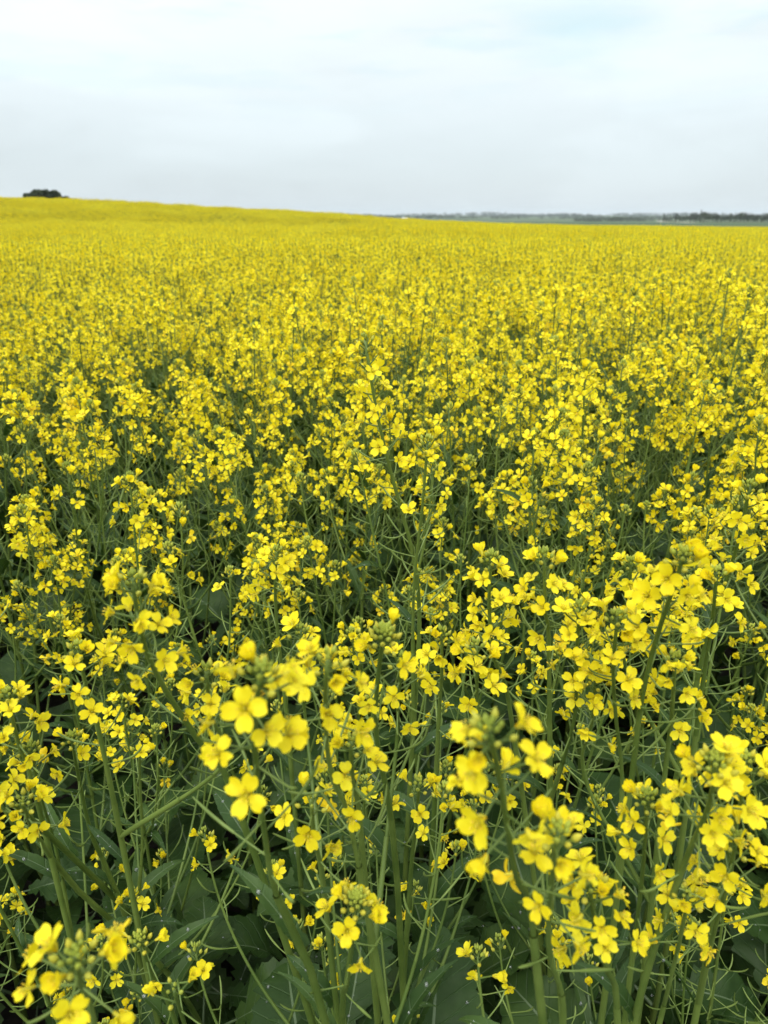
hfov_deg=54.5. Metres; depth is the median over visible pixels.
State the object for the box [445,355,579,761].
canola plant
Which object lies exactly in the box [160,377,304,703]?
canola plant
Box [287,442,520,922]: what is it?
canola plant
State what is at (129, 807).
canola plant
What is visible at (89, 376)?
canola plant
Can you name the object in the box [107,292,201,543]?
canola plant
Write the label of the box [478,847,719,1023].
canola plant
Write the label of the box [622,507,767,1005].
canola plant
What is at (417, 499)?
canola plant
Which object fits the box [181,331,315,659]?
canola plant
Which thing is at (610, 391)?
canola plant
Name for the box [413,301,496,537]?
canola plant
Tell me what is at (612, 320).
canola plant
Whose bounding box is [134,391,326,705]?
canola plant
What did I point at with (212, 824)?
canola plant
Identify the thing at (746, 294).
canola plant
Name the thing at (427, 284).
canola plant
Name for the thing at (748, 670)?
canola plant
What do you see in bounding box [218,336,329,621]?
canola plant
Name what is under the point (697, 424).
canola plant
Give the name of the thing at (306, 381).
canola plant
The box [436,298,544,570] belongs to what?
canola plant
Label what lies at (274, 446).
canola plant
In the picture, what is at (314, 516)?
canola plant
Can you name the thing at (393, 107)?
sky
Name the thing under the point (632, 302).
canola plant
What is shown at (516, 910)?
canola plant
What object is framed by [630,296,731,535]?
canola plant
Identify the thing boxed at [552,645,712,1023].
canola plant
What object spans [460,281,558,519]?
canola plant
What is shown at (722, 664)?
canola plant
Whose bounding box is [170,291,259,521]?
canola plant
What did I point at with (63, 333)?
canola plant
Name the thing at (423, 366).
canola plant
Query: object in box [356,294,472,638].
canola plant
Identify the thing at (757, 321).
canola plant
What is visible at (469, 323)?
canola plant
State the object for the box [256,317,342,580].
canola plant
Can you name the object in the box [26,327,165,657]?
canola plant
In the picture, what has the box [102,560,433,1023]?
canola plant
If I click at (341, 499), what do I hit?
canola plant
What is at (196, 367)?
canola plant
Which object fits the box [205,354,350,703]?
canola plant
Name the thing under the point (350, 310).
canola plant
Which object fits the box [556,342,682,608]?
canola plant
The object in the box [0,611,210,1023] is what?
canola plant
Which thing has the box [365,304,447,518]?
canola plant
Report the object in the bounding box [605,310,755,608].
canola plant
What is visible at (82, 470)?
canola plant
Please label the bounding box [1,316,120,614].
canola plant
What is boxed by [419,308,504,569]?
canola plant
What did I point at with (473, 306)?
canola plant
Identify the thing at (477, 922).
canola plant
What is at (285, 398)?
canola plant
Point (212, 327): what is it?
canola plant
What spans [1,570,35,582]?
canola plant
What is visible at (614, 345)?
canola plant
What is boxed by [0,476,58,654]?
canola plant
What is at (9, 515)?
canola plant
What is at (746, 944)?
canola plant
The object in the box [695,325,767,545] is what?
canola plant
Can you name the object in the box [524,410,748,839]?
canola plant
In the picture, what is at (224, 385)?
canola plant
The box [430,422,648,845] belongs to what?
canola plant
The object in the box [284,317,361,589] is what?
canola plant
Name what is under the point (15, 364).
canola plant
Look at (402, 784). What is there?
canola plant
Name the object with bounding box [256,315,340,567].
canola plant
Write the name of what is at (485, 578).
canola plant
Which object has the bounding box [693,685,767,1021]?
canola plant
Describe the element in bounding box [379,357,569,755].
canola plant
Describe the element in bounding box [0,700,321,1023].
canola plant
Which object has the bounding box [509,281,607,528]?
canola plant
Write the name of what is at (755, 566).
canola plant
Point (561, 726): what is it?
canola plant
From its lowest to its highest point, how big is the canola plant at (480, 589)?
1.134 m
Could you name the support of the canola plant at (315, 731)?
on the ground
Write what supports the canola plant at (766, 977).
on the ground
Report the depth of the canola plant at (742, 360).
2.48 m
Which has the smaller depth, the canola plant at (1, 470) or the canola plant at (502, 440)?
the canola plant at (502, 440)
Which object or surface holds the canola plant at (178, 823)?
on the ground
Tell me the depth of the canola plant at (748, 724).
0.99 m
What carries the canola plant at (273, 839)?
on the ground
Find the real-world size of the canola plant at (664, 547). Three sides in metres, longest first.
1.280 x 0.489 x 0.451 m
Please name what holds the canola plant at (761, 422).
on the ground
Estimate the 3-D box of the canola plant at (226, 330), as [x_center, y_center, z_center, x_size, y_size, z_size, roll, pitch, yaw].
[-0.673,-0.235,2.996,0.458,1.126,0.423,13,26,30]
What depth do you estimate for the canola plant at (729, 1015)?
0.83 m
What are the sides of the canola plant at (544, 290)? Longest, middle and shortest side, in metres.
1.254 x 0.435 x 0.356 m
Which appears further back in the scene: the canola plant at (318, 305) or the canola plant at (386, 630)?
the canola plant at (318, 305)
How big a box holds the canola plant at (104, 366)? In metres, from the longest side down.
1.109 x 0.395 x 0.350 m
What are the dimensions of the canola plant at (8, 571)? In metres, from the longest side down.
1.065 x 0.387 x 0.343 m
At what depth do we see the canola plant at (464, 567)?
1.84 m
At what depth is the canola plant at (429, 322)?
2.06 m
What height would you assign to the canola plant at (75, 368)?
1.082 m
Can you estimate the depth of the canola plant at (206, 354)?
2.22 m
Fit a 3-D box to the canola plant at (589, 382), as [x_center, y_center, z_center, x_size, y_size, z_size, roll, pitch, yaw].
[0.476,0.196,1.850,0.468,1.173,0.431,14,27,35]
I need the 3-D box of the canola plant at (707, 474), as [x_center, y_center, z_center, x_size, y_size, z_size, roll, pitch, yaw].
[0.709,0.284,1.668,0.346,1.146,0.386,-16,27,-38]
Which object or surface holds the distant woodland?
on the ground
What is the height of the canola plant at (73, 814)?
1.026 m
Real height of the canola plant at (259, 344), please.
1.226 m
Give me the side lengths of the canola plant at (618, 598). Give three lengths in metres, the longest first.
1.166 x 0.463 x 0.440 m
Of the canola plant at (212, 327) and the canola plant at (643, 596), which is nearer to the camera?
the canola plant at (643, 596)
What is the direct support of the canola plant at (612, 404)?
on the ground
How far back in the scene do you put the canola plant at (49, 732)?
1.71 m
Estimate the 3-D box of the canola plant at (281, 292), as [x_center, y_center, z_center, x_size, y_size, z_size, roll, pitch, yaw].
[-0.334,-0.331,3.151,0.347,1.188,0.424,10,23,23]
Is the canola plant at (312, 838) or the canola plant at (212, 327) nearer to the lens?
the canola plant at (312, 838)
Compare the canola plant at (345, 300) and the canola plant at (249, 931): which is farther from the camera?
the canola plant at (345, 300)
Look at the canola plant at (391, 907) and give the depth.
0.90 m
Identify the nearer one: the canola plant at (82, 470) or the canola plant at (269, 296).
the canola plant at (82, 470)
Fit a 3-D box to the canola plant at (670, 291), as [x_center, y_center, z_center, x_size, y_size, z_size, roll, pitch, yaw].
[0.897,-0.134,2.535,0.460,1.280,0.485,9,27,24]
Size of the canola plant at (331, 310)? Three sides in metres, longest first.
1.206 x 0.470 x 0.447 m
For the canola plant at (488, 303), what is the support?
on the ground
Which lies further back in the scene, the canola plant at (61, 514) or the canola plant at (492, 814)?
the canola plant at (61, 514)
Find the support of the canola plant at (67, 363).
on the ground
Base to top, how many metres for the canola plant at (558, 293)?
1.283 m
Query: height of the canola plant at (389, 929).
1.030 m
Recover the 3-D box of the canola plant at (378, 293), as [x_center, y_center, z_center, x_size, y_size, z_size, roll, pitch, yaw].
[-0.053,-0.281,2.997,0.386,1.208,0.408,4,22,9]
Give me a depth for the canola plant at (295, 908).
1.13 m
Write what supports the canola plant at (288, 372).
on the ground
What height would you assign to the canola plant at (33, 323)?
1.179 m
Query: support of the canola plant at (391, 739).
on the ground
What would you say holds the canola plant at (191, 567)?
on the ground
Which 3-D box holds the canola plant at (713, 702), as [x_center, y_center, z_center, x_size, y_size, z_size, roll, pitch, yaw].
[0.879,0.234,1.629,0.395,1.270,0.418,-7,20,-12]
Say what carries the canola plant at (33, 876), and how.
on the ground
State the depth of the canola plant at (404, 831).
0.80 m
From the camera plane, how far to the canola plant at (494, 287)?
2.90 m
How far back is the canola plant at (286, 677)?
0.36 m
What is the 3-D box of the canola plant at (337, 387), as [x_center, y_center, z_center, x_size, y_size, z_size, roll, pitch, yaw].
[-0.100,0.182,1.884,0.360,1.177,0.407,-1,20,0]
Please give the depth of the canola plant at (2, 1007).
1.13 m
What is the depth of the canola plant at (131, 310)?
2.71 m
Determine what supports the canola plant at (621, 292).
on the ground
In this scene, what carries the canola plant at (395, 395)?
on the ground
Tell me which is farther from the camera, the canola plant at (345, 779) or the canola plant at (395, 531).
the canola plant at (395, 531)
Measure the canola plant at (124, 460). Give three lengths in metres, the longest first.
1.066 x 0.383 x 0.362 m
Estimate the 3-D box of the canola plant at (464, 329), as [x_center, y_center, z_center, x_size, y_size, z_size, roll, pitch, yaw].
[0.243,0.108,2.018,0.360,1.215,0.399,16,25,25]
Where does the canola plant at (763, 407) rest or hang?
on the ground
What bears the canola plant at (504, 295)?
on the ground
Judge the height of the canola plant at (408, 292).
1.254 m
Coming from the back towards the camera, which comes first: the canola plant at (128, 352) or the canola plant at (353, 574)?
the canola plant at (128, 352)
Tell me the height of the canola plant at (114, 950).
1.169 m
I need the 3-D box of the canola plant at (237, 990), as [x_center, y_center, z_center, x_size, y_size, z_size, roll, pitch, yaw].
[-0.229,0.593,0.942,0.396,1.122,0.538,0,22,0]
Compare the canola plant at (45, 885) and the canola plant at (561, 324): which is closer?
the canola plant at (45, 885)
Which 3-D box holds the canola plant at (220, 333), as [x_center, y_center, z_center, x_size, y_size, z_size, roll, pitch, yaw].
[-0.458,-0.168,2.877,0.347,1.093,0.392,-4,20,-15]
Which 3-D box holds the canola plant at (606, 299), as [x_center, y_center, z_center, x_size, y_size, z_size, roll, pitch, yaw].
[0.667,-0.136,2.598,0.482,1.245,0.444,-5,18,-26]
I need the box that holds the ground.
[0,215,767,1023]
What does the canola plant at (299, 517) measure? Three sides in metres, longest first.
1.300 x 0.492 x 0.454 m
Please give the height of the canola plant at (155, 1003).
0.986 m
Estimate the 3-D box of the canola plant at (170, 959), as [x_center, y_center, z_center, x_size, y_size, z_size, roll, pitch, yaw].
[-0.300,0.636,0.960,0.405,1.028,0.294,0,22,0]
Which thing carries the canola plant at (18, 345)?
on the ground
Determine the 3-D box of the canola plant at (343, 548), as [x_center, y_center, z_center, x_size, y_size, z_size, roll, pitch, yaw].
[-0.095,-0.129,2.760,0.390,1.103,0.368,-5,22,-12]
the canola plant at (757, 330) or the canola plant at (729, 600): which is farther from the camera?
the canola plant at (757, 330)
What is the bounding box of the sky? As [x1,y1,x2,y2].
[0,0,767,214]
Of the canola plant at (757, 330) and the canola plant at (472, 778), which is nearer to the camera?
the canola plant at (472, 778)
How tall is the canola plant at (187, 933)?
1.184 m
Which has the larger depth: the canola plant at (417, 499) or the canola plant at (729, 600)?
the canola plant at (417, 499)
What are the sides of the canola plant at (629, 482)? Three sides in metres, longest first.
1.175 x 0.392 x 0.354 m
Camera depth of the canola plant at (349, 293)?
2.10 m
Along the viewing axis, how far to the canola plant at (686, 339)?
2.02 m
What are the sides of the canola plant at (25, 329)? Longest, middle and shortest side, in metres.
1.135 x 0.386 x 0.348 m
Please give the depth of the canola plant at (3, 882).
1.27 m
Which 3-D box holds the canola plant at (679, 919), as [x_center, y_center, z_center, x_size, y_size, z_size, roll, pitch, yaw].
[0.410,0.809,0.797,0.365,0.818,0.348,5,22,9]
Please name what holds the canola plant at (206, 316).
on the ground
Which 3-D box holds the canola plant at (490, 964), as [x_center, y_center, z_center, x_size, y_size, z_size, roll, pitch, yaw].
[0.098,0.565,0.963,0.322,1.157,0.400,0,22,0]
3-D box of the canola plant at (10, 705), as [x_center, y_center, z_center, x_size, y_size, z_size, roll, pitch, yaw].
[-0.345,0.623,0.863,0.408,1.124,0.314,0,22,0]
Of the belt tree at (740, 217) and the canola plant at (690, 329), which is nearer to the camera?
the canola plant at (690, 329)
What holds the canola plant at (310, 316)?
on the ground
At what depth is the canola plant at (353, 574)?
1.33 m
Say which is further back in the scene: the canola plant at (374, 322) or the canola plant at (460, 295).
the canola plant at (460, 295)
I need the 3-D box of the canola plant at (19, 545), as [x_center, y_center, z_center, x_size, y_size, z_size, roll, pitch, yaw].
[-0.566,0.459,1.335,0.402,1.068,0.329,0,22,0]
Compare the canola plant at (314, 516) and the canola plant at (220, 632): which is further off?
the canola plant at (314, 516)
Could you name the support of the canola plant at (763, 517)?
on the ground
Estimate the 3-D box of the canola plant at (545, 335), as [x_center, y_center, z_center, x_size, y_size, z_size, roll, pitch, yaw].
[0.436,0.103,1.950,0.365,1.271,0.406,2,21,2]
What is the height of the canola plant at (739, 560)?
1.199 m
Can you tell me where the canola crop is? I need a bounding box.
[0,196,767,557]
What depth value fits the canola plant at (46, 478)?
2.73 m
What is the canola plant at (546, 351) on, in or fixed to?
on the ground
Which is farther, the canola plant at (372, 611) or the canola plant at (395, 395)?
the canola plant at (395, 395)
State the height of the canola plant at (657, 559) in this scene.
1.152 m
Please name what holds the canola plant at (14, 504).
on the ground
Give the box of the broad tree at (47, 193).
[23,189,61,198]
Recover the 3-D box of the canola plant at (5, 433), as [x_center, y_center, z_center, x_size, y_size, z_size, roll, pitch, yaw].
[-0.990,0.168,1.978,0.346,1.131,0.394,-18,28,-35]
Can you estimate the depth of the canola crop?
5.44 m
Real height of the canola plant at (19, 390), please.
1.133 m
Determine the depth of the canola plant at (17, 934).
0.79 m
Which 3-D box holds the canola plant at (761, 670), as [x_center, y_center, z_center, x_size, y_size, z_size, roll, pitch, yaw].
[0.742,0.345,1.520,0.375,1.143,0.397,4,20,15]
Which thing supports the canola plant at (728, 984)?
on the ground
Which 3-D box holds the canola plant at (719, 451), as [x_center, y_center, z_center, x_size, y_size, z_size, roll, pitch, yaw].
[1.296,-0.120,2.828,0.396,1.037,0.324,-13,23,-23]
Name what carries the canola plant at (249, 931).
on the ground
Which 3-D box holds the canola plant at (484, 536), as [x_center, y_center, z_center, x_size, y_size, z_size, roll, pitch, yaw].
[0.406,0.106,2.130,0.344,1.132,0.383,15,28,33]
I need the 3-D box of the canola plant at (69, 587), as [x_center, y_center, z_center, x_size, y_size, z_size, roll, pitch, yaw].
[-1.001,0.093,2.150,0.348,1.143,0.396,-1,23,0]
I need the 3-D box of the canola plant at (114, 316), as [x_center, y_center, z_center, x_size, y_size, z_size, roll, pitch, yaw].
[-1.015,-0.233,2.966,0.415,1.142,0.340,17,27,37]
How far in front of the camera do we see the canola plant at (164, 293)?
2.51 m
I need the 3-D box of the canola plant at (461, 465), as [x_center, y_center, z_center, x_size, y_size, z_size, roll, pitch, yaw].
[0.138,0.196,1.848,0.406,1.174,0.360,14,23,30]
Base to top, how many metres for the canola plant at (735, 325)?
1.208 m
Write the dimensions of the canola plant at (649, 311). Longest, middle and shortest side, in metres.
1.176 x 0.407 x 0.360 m
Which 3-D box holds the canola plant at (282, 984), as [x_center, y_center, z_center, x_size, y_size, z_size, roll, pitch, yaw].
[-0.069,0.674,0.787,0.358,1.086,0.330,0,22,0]
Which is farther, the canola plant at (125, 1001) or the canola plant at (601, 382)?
the canola plant at (601, 382)
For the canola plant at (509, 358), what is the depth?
2.36 m
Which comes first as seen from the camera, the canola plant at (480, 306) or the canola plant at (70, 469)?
the canola plant at (70, 469)
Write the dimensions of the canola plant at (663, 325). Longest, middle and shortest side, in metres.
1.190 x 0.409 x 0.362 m
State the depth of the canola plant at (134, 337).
2.94 m
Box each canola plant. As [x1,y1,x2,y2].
[0,303,88,542]
[0,308,129,581]
[0,329,96,680]
[0,336,71,590]
[0,343,47,612]
[0,349,54,541]
[0,353,83,636]
[0,353,99,665]
[0,354,97,692]
[0,354,101,588]
[0,361,78,744]
[0,366,64,645]
[0,374,204,846]
[0,405,48,651]
[0,420,124,848]
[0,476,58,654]
[0,486,176,995]
[0,491,127,972]
[0,532,106,911]
[0,534,98,1023]
[0,595,133,940]
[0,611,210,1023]
[0,679,165,1023]
[0,680,282,1023]
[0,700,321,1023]
[0,727,53,748]
[0,842,161,1023]
[0,848,15,957]
[0,887,107,1023]
[0,991,5,1023]
[1,311,55,571]
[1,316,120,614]
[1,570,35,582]
[4,468,275,1010]
[5,382,222,877]
[9,314,138,594]
[11,309,82,570]
[12,917,134,1023]
[13,326,130,572]
[14,397,138,702]
[20,356,184,707]
[21,375,182,788]
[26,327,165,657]
[45,357,205,638]
[48,628,272,1023]
[50,727,275,1023]
[50,980,160,1023]
[55,484,259,907]
[65,686,252,1023]
[69,303,179,559]
[71,323,162,531]
[71,323,188,563]
[81,297,212,606]
[83,298,180,560]
[83,312,161,596]
[89,547,257,938]
[90,329,171,573]
[93,311,222,667]
[95,400,253,796]
[96,285,231,608]
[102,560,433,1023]
[104,305,218,576]
[104,533,341,1012]
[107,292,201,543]
[114,301,229,584]
[114,861,340,1023]
[115,355,279,703]
[121,340,244,629]
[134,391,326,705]
[138,323,226,565]
[145,326,264,640]
[148,310,268,529]
[156,313,239,572]
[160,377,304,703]
[165,430,343,809]
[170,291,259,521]
[171,321,308,698]
[180,878,419,1023]
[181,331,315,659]
[187,307,273,596]
[187,334,286,598]
[192,641,463,1023]
[197,330,330,645]
[199,421,391,847]
[199,538,426,967]
[204,532,351,916]
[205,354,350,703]
[208,374,394,718]
[210,293,287,480]
[212,274,363,610]
[216,322,312,517]
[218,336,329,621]
[220,328,349,608]
[230,333,325,612]
[250,312,378,615]
[252,299,341,511]
[253,375,466,840]
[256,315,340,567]
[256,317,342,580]
[256,343,387,644]
[256,535,447,904]
[256,642,435,1023]
[257,327,484,969]
[257,338,381,705]
[257,437,437,834]
[259,329,320,523]
[260,332,380,646]
[264,420,407,766]
[266,288,337,478]
[266,307,357,518]
[267,345,407,699]
[269,611,478,1023]
[277,635,489,1023]
[282,303,381,621]
[282,379,426,776]
[283,303,417,646]
[283,584,459,965]
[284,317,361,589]
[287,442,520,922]
[306,366,451,717]
[310,328,390,553]
[311,295,389,543]
[313,274,430,623]
[313,296,398,481]
[314,769,461,979]
[315,648,447,968]
[325,607,500,1023]
[326,549,573,942]
[332,285,401,521]
[334,290,458,584]
[336,290,446,585]
[343,281,479,584]
[344,319,459,718]
[345,327,428,542]
[346,467,540,865]
[355,287,463,629]
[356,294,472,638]
[364,324,449,518]
[365,296,462,544]
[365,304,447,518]
[368,355,549,771]
[373,623,545,983]
[376,330,438,541]
[377,297,459,584]
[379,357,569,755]
[383,333,535,775]
[386,316,470,549]
[392,702,614,1023]
[399,401,611,853]
[405,323,579,699]
[408,322,540,663]
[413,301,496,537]
[414,606,686,1023]
[415,275,501,536]
[416,316,541,618]
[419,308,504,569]
[426,351,543,662]
[427,294,547,600]
[427,360,587,752]
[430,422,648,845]
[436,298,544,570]
[438,504,647,967]
[443,308,562,587]
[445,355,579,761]
[448,541,633,1023]
[449,299,539,593]
[455,285,566,533]
[458,279,542,509]
[459,545,606,1023]
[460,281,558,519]
[466,287,560,511]
[467,359,596,694]
[473,285,547,515]
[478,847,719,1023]
[481,298,614,696]
[482,332,632,785]
[484,326,573,646]
[484,428,679,865]
[485,311,577,528]
[488,284,583,599]
[491,352,680,766]
[491,473,767,1023]
[498,740,767,1023]
[499,295,588,504]
[504,358,705,799]
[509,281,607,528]
[510,377,619,672]
[521,295,607,507]
[522,288,647,593]
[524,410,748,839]
[527,731,764,1023]
[533,538,712,1023]
[534,341,732,731]
[545,341,689,726]
[546,292,635,573]
[552,390,689,774]
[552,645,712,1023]
[555,293,650,608]
[556,300,639,564]
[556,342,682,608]
[560,280,731,604]
[562,319,662,585]
[565,490,767,1023]
[566,500,767,1023]
[569,349,767,777]
[573,324,689,619]
[575,377,767,832]
[579,298,658,558]
[584,292,668,548]
[584,316,661,524]
[587,551,745,1023]
[591,277,729,618]
[592,290,671,565]
[599,298,724,572]
[602,268,767,738]
[603,350,767,731]
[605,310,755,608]
[610,386,767,717]
[612,280,732,569]
[616,385,767,793]
[619,334,767,668]
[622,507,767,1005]
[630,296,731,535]
[634,409,767,920]
[640,875,767,1023]
[646,294,734,533]
[646,914,707,1023]
[651,367,767,689]
[655,451,767,870]
[664,308,749,526]
[668,440,767,799]
[669,306,767,544]
[677,719,767,880]
[678,387,767,767]
[684,292,767,678]
[685,657,767,1023]
[687,306,762,540]
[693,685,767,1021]
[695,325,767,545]
[696,395,767,750]
[698,343,767,556]
[702,347,767,694]
[702,506,767,904]
[717,304,767,563]
[718,554,767,673]
[723,335,767,641]
[730,702,767,835]
[739,646,767,714]
[742,390,767,614]
[754,693,767,759]
[755,968,767,1023]
[759,837,767,845]
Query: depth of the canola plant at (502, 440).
1.28 m
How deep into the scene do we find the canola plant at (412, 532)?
2.39 m
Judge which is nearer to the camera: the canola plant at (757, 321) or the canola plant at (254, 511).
the canola plant at (254, 511)
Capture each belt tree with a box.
[699,211,706,220]
[737,213,745,222]
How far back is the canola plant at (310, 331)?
2.77 m
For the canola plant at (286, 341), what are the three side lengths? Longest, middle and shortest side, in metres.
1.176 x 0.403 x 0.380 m
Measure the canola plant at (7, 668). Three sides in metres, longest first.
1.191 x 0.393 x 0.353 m
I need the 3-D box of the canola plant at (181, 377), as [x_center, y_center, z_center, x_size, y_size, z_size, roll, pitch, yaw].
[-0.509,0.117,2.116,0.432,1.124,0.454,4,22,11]
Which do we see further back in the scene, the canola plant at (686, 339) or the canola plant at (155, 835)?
the canola plant at (686, 339)
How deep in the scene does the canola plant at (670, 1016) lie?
1.05 m
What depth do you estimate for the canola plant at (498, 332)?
2.09 m
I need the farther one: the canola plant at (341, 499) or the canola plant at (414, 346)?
the canola plant at (414, 346)
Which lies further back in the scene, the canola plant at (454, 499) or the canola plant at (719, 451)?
the canola plant at (719, 451)
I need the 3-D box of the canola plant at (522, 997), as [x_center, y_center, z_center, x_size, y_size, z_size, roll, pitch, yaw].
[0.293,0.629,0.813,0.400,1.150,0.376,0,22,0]
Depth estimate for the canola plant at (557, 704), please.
1.56 m
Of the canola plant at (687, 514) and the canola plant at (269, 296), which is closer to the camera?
the canola plant at (687, 514)
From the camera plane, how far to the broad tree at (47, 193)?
150.47 m
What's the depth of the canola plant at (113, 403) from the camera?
2.64 m
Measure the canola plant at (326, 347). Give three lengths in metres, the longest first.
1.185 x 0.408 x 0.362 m
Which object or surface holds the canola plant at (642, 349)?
on the ground
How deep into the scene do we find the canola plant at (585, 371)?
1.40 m
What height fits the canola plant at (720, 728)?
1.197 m
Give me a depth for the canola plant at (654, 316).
2.40 m
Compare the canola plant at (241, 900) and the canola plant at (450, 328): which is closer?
the canola plant at (241, 900)
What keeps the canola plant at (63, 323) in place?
on the ground
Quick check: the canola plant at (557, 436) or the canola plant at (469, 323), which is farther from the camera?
the canola plant at (469, 323)
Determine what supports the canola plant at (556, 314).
on the ground
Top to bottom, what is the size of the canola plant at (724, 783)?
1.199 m
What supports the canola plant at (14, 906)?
on the ground
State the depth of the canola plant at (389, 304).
2.52 m
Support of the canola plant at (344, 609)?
on the ground
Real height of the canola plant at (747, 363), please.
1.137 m
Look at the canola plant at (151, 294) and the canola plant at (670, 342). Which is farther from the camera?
the canola plant at (151, 294)
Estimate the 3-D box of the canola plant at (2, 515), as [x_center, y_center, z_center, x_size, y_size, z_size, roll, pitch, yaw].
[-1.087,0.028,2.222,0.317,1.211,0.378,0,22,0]
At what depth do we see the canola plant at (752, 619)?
1.53 m
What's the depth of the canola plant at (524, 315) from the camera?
2.67 m
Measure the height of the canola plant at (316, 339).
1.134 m
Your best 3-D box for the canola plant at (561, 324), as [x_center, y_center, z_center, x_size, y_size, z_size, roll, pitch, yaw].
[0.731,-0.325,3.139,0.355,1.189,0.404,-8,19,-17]
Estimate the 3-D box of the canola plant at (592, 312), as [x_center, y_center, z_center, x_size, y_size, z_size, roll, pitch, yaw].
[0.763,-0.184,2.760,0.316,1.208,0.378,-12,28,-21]
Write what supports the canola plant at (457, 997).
on the ground
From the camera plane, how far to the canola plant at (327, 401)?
1.55 m
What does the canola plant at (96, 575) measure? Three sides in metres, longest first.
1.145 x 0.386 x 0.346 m
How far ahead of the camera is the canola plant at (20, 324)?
2.79 m
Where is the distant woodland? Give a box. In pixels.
[335,211,767,221]
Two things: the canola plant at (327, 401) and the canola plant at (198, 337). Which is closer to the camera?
the canola plant at (327, 401)
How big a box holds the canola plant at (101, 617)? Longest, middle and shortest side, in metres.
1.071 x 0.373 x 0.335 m
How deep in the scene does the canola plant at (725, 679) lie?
1.93 m
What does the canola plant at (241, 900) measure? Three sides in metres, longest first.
1.111 x 0.402 x 0.384 m
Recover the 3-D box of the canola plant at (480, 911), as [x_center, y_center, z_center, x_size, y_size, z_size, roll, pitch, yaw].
[0.105,0.528,1.270,0.383,0.989,0.401,6,22,15]
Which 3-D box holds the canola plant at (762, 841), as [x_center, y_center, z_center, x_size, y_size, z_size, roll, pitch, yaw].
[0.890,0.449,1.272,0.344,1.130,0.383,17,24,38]
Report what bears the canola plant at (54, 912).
on the ground
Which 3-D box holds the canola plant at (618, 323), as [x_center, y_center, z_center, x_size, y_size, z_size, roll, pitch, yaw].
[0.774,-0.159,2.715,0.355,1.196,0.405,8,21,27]
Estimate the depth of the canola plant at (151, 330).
2.53 m
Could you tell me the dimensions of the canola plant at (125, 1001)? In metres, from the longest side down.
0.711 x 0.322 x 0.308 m
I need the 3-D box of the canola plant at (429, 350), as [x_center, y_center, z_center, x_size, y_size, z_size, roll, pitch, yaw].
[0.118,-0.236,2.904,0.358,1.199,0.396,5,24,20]
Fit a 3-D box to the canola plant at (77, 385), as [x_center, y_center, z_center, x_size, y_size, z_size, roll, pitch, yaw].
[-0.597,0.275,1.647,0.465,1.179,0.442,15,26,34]
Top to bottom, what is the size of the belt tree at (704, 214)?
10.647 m
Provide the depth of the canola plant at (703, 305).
2.81 m
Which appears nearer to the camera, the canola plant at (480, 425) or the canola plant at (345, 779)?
the canola plant at (345, 779)
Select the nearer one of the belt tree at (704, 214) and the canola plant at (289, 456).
the canola plant at (289, 456)
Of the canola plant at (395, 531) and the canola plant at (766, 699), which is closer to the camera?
the canola plant at (766, 699)
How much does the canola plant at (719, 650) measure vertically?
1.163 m
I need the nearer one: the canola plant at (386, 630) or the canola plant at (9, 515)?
the canola plant at (386, 630)

